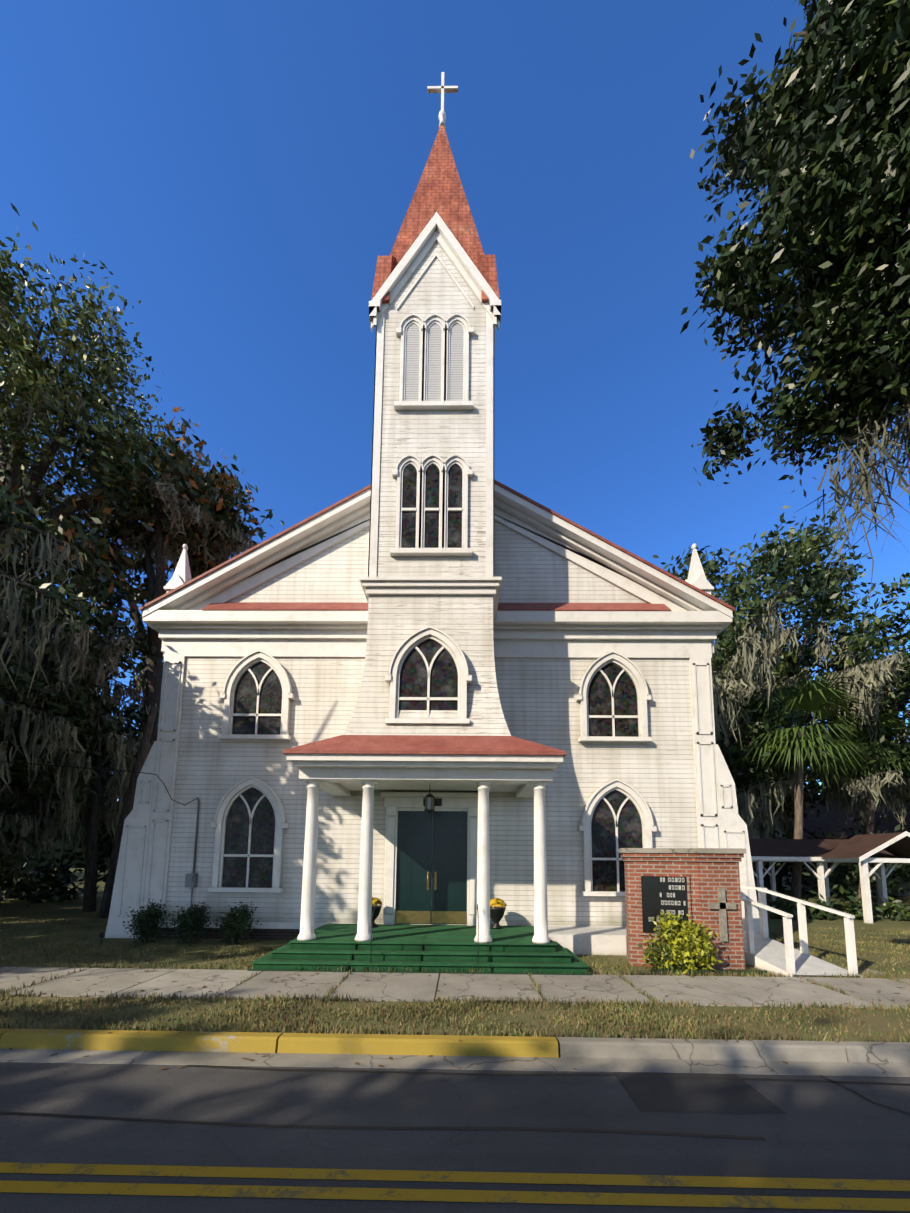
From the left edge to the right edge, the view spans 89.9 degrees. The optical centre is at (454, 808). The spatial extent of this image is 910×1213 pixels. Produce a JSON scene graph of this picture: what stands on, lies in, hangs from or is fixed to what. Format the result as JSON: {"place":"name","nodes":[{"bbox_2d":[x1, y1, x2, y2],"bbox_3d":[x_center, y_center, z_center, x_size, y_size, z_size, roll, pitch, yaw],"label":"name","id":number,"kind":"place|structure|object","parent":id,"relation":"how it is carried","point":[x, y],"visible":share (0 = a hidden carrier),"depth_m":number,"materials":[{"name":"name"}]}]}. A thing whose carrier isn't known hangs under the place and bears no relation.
{"place":"outdoors","nodes":[
{"label":"outdoors","id":0,"kind":"place"},
{"bbox_2d":[0,296,154,561],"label":"tree foliage","id":1,"kind":"object","parent":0,"point":[30,412],"depth_m":14.07,"materials":[{"name":"green plant"}]},
{"bbox_2d":[24,408,284,753],"bbox_3d":[-11.955,-4.601,17.675,9.534,17.480,9.712,0,-6,1],"label":"tree","id":2,"kind":"object","parent":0,"point":[200,495],"depth_m":17.56,"materials":[{"name":"plant"}]},
{"bbox_2d":[30,400,258,576],"bbox_3d":[-12.348,-13.332,19.566,7.590,5.575,8.562,0,-6,1],"label":"tree foliage","id":3,"kind":"object","parent":2,"relation":"attached to","point":[219,478],"visible":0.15,"depth_m":18.33,"materials":[{"name":"green plant"}]},
{"bbox_2d":[54,459,257,578],"bbox_3d":[-12.105,-10.093,18.348,8.357,4.492,7.268,0,-6,1],"label":"foliage","id":4,"kind":"object","parent":2,"relation":"attached to","point":[169,497],"depth_m":17.78,"materials":[{"name":"plant"}]},
{"bbox_2d":[149,520,697,939],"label":"church walls","id":5,"kind":"structure","parent":0,"point":[540,704],"depth_m":11.14,"materials":[{"name":"white wood"}]},
{"bbox_2d":[0,1057,909,1212],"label":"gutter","id":6,"kind":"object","parent":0,"point":[106,1138],"depth_m":3.35,"materials":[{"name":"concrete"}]},
{"bbox_2d":[0,1028,909,1076],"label":"kerb","id":7,"kind":"structure","parent":6,"relation":"on","point":[724,1056],"depth_m":4.79,"materials":[{"name":"concrete"}]},
{"bbox_2d":[0,868,909,1041],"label":"church lawn","id":8,"kind":"structure","parent":0,"point":[73,909],"depth_m":6.05,"materials":[{"name":"green plant"}]},
{"bbox_2d":[0,796,117,907],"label":"understory shrubs","id":9,"kind":"object","parent":8,"relation":"on","point":[36,892],"visible":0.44,"depth_m":18.61,"materials":[{"name":"green plant"}]},
{"bbox_2d":[0,552,162,818],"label":"foliage","id":10,"kind":"object","parent":8,"relation":"on","point":[65,709],"depth_m":15.02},
{"bbox_2d":[0,520,76,614],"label":"tree branch","id":11,"kind":"object","parent":10,"relation":"attached to","point":[21,582],"visible":0.73,"depth_m":9.90,"materials":[{"name":"brown plant"}]},
{"bbox_2d":[0,469,94,711],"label":"tree foliage","id":12,"kind":"object","parent":10,"relation":"attached to","point":[7,515],"visible":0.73,"depth_m":10.23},
{"bbox_2d":[0,601,152,877],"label":"spanish moss","id":13,"kind":"object","parent":10,"relation":"hanging from","point":[115,788],"depth_m":14.74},
{"bbox_2d":[0,438,163,682],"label":"tree foliage","id":14,"kind":"object","parent":10,"relation":"attached to","point":[64,533],"visible":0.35,"depth_m":14.74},
{"bbox_2d":[99,932,104,946],"bbox_3d":[-7.529,2.839,9.700,0.092,0.400,0.092,-2,-7,23],"label":"path light","id":15,"kind":"object","parent":8,"relation":"on","point":[102,935],"visible":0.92,"depth_m":9.69,"materials":[{"name":"black metal"}]},
{"bbox_2d":[0,202,210,833],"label":"tall tree","id":16,"kind":"object","parent":8,"relation":"on","point":[105,373],"depth_m":14.45,"materials":[{"name":"green plant"}]},
{"bbox_2d":[83,707,157,917],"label":"tree trunks","id":17,"kind":"object","parent":8,"relation":"on","point":[90,891],"visible":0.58,"depth_m":15.26,"materials":[{"name":"brown plant"}]},
{"bbox_2d":[123,898,172,944],"bbox_3d":[-6.951,2.595,10.287,0.993,1.120,0.970,0,-6,1],"label":"boxwood shrub","id":18,"kind":"object","parent":8,"relation":"on","point":[146,922],"visible":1,"depth_m":10.17,"materials":[{"name":"green plant"}]},
{"bbox_2d":[163,902,215,944],"bbox_3d":[-5.946,2.631,10.242,1.001,1.208,1.060,0,-6,1],"label":"boxwood shrub","id":19,"kind":"object","parent":8,"relation":"on","point":[189,925],"visible":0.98,"depth_m":10.15,"materials":[{"name":"green plant"}]},
{"bbox_2d":[213,901,261,944],"bbox_3d":[-4.890,2.614,10.251,1.058,1.030,0.915,0,-6,1],"label":"boxwood shrub","id":20,"kind":"object","parent":8,"relation":"on","point":[233,926],"visible":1,"depth_m":10.14,"materials":[{"name":"green plant"}]},
{"bbox_2d":[248,735,591,974],"bbox_3d":[-0.566,0.843,9.425,5.840,4.440,3.000,0,-6,1],"label":"porch","id":21,"kind":"object","parent":8,"relation":"on","point":[340,765],"visible":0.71,"depth_m":8.44,"materials":[{"name":"green wood"}]},
{"bbox_2d":[371,897,381,927],"bbox_3d":[-1.870,2.330,10.280,0.449,0.669,0.434,4,-7,-28],"label":"planter urn","id":22,"kind":"object","parent":21,"relation":"on","point":[375,900],"visible":0.58,"depth_m":10.18,"materials":[{"name":"black metal"}]},
{"bbox_2d":[297,779,549,943],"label":"porch columns","id":23,"kind":"structure","parent":21,"relation":"attached to","point":[363,934],"depth_m":8.60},
{"bbox_2d":[370,903,478,962],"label":"stair handrails","id":24,"kind":"object","parent":21,"relation":"on","point":[371,930],"visible":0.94,"depth_m":7.91,"materials":[{"name":"black metal"}]},
{"bbox_2d":[343,125,510,735],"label":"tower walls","id":25,"kind":"structure","parent":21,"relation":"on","point":[439,261],"depth_m":10.10,"materials":[{"name":"white wood"}]},
{"bbox_2d":[385,313,473,723],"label":"tower windows","id":26,"kind":"structure","parent":25,"relation":"in","point":[428,669],"depth_m":9.93,"materials":[{"name":"white wood"}]},
{"bbox_2d":[427,72,457,127],"bbox_3d":[-0.350,-19.898,12.808,0.860,1.820,0.209,0,-6,1],"label":"cross","id":27,"kind":"object","parent":25,"relation":"on","point":[442,89],"visible":0.88,"depth_m":12.81,"materials":[{"name":"white metal"}]},
{"bbox_2d":[490,898,506,928],"bbox_3d":[0.940,2.354,10.240,0.455,0.668,0.459,0,-6,1],"label":"planter urn","id":28,"kind":"object","parent":21,"relation":"on","point":[497,907],"visible":0.92,"depth_m":10.11,"materials":[{"name":"black metal"}]},
{"bbox_2d":[104,479,760,937],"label":"church trim","id":29,"kind":"structure","parent":8,"relation":"on","point":[668,617],"depth_m":11.32,"materials":[{"name":"white wood"}]},
{"bbox_2d":[0,761,199,909],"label":"cable","id":30,"kind":"object","parent":29,"relation":"attached to","point":[194,883],"visible":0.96,"depth_m":10.85,"materials":[{"name":"black rubber"}]},
{"bbox_2d":[186,876,192,881],"bbox_3d":[-6.274,1.671,10.755,0.140,0.140,0.050,0,-6,1],"label":"meter dial","id":31,"kind":"object","parent":30,"relation":"attached to","point":[189,878],"visible":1,"depth_m":10.73,"materials":[{"name":"grey metal"}]},
{"bbox_2d":[381,785,477,925],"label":"entrance door","id":32,"kind":"structure","parent":29,"relation":"attached to","point":[414,863],"depth_m":10.84,"materials":[{"name":"green wood"}]},
{"bbox_2d":[208,650,656,895],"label":"arched windows","id":33,"kind":"structure","parent":29,"relation":"attached to","point":[257,696],"depth_m":11.04,"materials":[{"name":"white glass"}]},
{"bbox_2d":[0,993,909,1041],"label":"verge grass","id":34,"kind":"structure","parent":8,"relation":"on","point":[79,1002],"depth_m":5.58,"materials":[{"name":"green plant"}]},
{"bbox_2d":[0,961,909,1041],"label":"edge weeds","id":35,"kind":"object","parent":8,"relation":"on","point":[890,976],"visible":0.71,"depth_m":6.14,"materials":[{"name":"green plant"}]},
{"bbox_2d":[4,968,909,1077],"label":"fallen leaves","id":36,"kind":"object","parent":8,"relation":"on","point":[357,1063],"visible":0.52,"depth_m":5.66,"materials":[{"name":"brown plant"}]},
{"bbox_2d":[619,848,745,969],"bbox_3d":[4.213,1.887,8.545,2.127,2.260,0.871,0,-6,6],"label":"brick sign","id":37,"kind":"object","parent":8,"relation":"on","point":[698,885],"visible":0.81,"depth_m":8.33,"materials":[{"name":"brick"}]},
{"bbox_2d":[548,886,860,976],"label":"side deck and ramp","id":38,"kind":"structure","parent":8,"relation":"on","point":[763,950],"depth_m":8.62,"materials":[{"name":"paint"}]},
{"bbox_2d":[651,969,766,975],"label":"grass tufts","id":39,"kind":"object","parent":8,"relation":"on","point":[702,971],"visible":0.36,"depth_m":7.73,"materials":[{"name":"plant"}]},
{"bbox_2d":[715,716,743,758],"bbox_3d":[13.484,-0.326,24.846,4.811,10.871,4.899,0,-6,1],"label":"foliage","id":40,"kind":"object","parent":8,"relation":"on","point":[722,738],"visible":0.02,"depth_m":23.61,"materials":[{"name":"green plant"}]},
{"bbox_2d":[653,490,909,897],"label":"oak","id":41,"kind":"object","parent":8,"relation":"on","point":[800,552],"depth_m":20.24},
{"bbox_2d":[729,668,877,908],"bbox_3d":[14.812,-0.655,19.379,5.551,10.331,6.287,0,-6,1],"label":"palmetto","id":42,"kind":"object","parent":8,"relation":"on","point":[811,701],"visible":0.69,"depth_m":18.88,"materials":[{"name":"green plant"}]},
{"bbox_2d":[712,617,904,890],"bbox_3d":[20.806,-3.531,31.562,18.327,19.078,16.642,0,-6,1],"label":"oak","id":43,"kind":"object","parent":8,"relation":"on","point":[809,664],"depth_m":27.13,"materials":[{"name":"green plant"}]},
{"bbox_2d":[711,590,909,838],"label":"spanish moss","id":44,"kind":"object","parent":43,"relation":"attached to","point":[874,675],"depth_m":19.47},
{"bbox_2d":[741,666,897,828],"bbox_3d":[21.257,-2.397,31.133,15.560,9.980,15.046,0,-6,1],"label":"oak moss","id":45,"kind":"object","parent":43,"relation":"attached to","point":[806,670],"depth_m":26.60,"materials":[{"name":"green plant"}]},
{"bbox_2d":[749,831,909,922],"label":"covered walkway","id":46,"kind":"structure","parent":8,"relation":"on","point":[877,850],"depth_m":16.52,"materials":[{"name":"white wood"}]},
{"bbox_2d":[754,796,909,896],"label":"neighbour house","id":47,"kind":"structure","parent":8,"relation":"on","point":[829,824],"depth_m":30.41,"materials":[{"name":"grey"}]},
{"bbox_2d":[754,817,909,903],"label":"understory shrubs","id":48,"kind":"object","parent":8,"relation":"on","point":[851,874],"visible":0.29,"depth_m":23.92,"materials":[{"name":"green plant"}]},
{"bbox_2d":[758,889,909,920],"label":"walkway plants","id":49,"kind":"object","parent":8,"relation":"on","point":[899,911],"visible":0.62,"depth_m":15.56,"materials":[{"name":"green plant"}]},
{"bbox_2d":[804,711,909,898],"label":"palmetto","id":50,"kind":"object","parent":8,"relation":"on","point":[887,723],"visible":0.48,"depth_m":21.08,"materials":[{"name":"green plant"}]},
{"bbox_2d":[820,574,909,829],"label":"oak","id":51,"kind":"object","parent":8,"relation":"on","point":[885,631],"depth_m":21.52,"materials":[{"name":"green plant"}]},
{"bbox_2d":[851,686,909,827],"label":"oak moss","id":52,"kind":"object","parent":51,"relation":"attached to","point":[898,794],"depth_m":21.82,"materials":[{"name":"plant"}]},
{"bbox_3d":[-15.030,-3.139,6.358,11.711,11.993,11.187,0,-6,1],"label":"oak","id":53,"kind":"object","parent":8,"relation":"on","visible":0},
{"bbox_3d":[-11.306,-3.646,6.466,7.382,7.785,3.265,0,-6,1],"label":"oak","id":54,"kind":"object","parent":53,"relation":"attached to","visible":0},
{"bbox_2d":[0,520,93,723],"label":"oak moss curtains","id":55,"kind":"object","parent":54,"relation":"attached to","point":[11,589],"visible":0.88,"depth_m":9.77,"materials":[{"name":"grey plant"}]},
{"bbox_2d":[0,967,909,1008],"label":"sidewalk","id":56,"kind":"structure","parent":0,"point":[703,991],"depth_m":6.91,"materials":[{"name":"concrete"}]},
{"bbox_2d":[0,0,909,800],"label":"sky","id":57,"kind":"structure","parent":0,"point":[242,172],"materials":[{"name":"blue"}]},
{"bbox_2d":[750,0,909,479],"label":"tree branches","id":58,"kind":"object","parent":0,"point":[795,314],"visible":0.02,"depth_m":4.24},
{"bbox_2d":[680,0,909,496],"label":"tree foliage","id":59,"kind":"object","parent":58,"relation":"attached to","point":[840,122],"visible":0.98,"depth_m":4.02,"materials":[{"name":"green plant"}]},
{"bbox_2d":[798,372,909,608],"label":"spanish moss","id":60,"kind":"object","parent":58,"relation":"hanging from","point":[864,477],"visible":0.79,"depth_m":4.09,"materials":[{"name":"grey plant"}]},
{"label":"ground","id":61,"kind":"structure","parent":0,"visible":0},
{"bbox_2d":[21,807,113,868],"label":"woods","id":62,"kind":"object","parent":61,"relation":"on","point":[57,855],"depth_m":71.93,"materials":[{"name":"green plant"}]},
{"bbox_2d":[27,709,909,878],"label":"distant treeline","id":63,"kind":"object","parent":61,"relation":"on","point":[879,802],"visible":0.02,"depth_m":35.84,"materials":[{"name":"green plant"}]},
{"bbox_2d":[637,911,722,977],"bbox_3d":[3.888,2.438,7.958,1.395,1.261,0.950,0,-6,1],"label":"yellow shrub","id":64,"kind":"object","parent":61,"relation":"on","point":[684,944],"depth_m":7.86,"materials":[{"name":"yellow plant"}]}
]}

